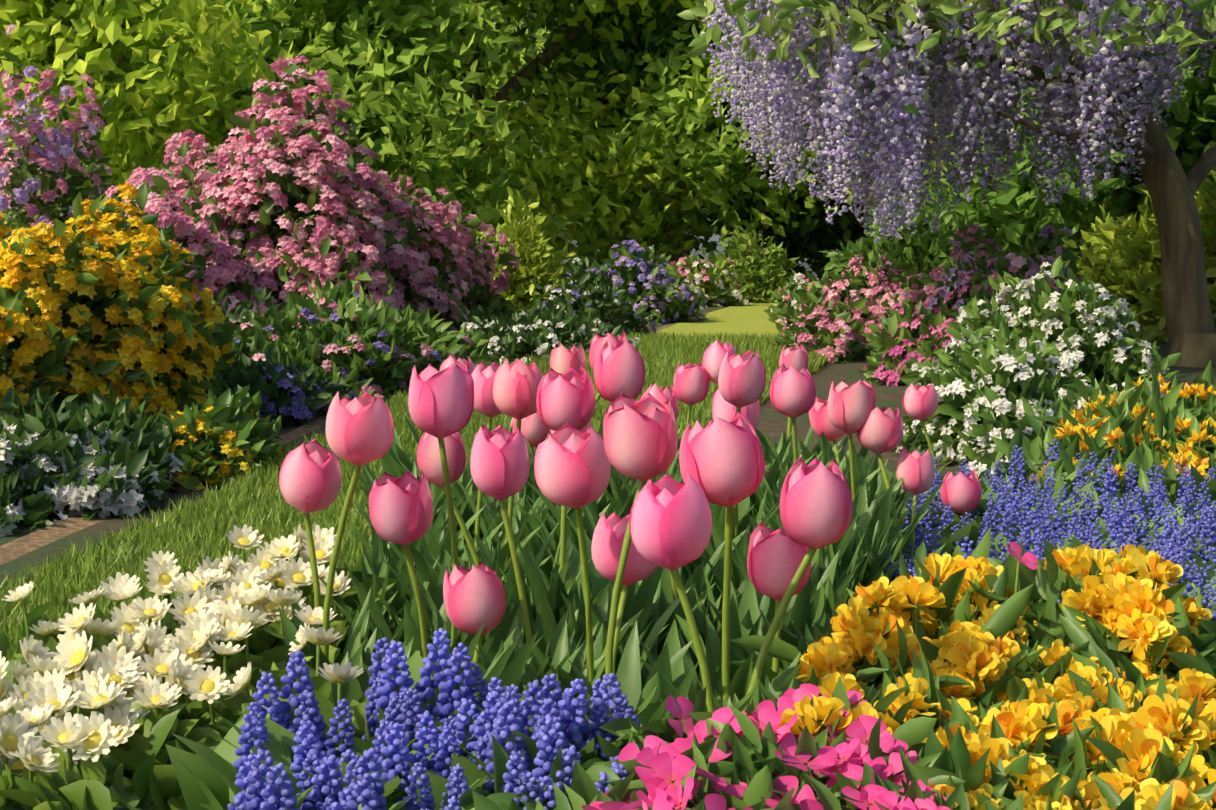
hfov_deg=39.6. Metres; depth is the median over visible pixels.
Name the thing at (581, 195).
foliage
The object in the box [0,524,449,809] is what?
daisy plant foliage
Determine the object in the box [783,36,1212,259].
foliage
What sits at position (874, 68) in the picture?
wisteria tree
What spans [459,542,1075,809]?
flowers
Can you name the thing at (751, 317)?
lawn
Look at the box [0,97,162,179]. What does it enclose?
foliage
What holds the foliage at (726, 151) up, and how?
on the ground at (772, 421)
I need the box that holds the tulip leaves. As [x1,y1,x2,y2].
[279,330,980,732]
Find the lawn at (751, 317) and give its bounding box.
[222,301,784,527]
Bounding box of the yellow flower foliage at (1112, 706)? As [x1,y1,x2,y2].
[675,359,1215,809]
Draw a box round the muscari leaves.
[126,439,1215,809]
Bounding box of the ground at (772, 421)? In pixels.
[0,293,1215,587]
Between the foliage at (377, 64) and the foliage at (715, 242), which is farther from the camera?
the foliage at (715, 242)
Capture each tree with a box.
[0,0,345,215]
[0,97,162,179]
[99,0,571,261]
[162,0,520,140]
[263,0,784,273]
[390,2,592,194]
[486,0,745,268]
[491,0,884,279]
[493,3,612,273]
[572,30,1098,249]
[668,0,1215,367]
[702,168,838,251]
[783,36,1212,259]
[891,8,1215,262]
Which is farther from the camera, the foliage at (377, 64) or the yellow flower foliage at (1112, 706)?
the foliage at (377, 64)
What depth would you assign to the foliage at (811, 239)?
23.51 m
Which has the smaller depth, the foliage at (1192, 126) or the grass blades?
the grass blades
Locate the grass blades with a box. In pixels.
[0,330,834,660]
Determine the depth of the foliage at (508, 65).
31.36 m
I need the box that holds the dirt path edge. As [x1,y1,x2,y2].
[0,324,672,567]
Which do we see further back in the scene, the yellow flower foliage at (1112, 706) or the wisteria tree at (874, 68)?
the wisteria tree at (874, 68)
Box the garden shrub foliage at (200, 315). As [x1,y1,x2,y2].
[0,25,1215,536]
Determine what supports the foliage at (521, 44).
on the ground at (772, 421)
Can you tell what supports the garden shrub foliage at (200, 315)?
on the ground at (772, 421)

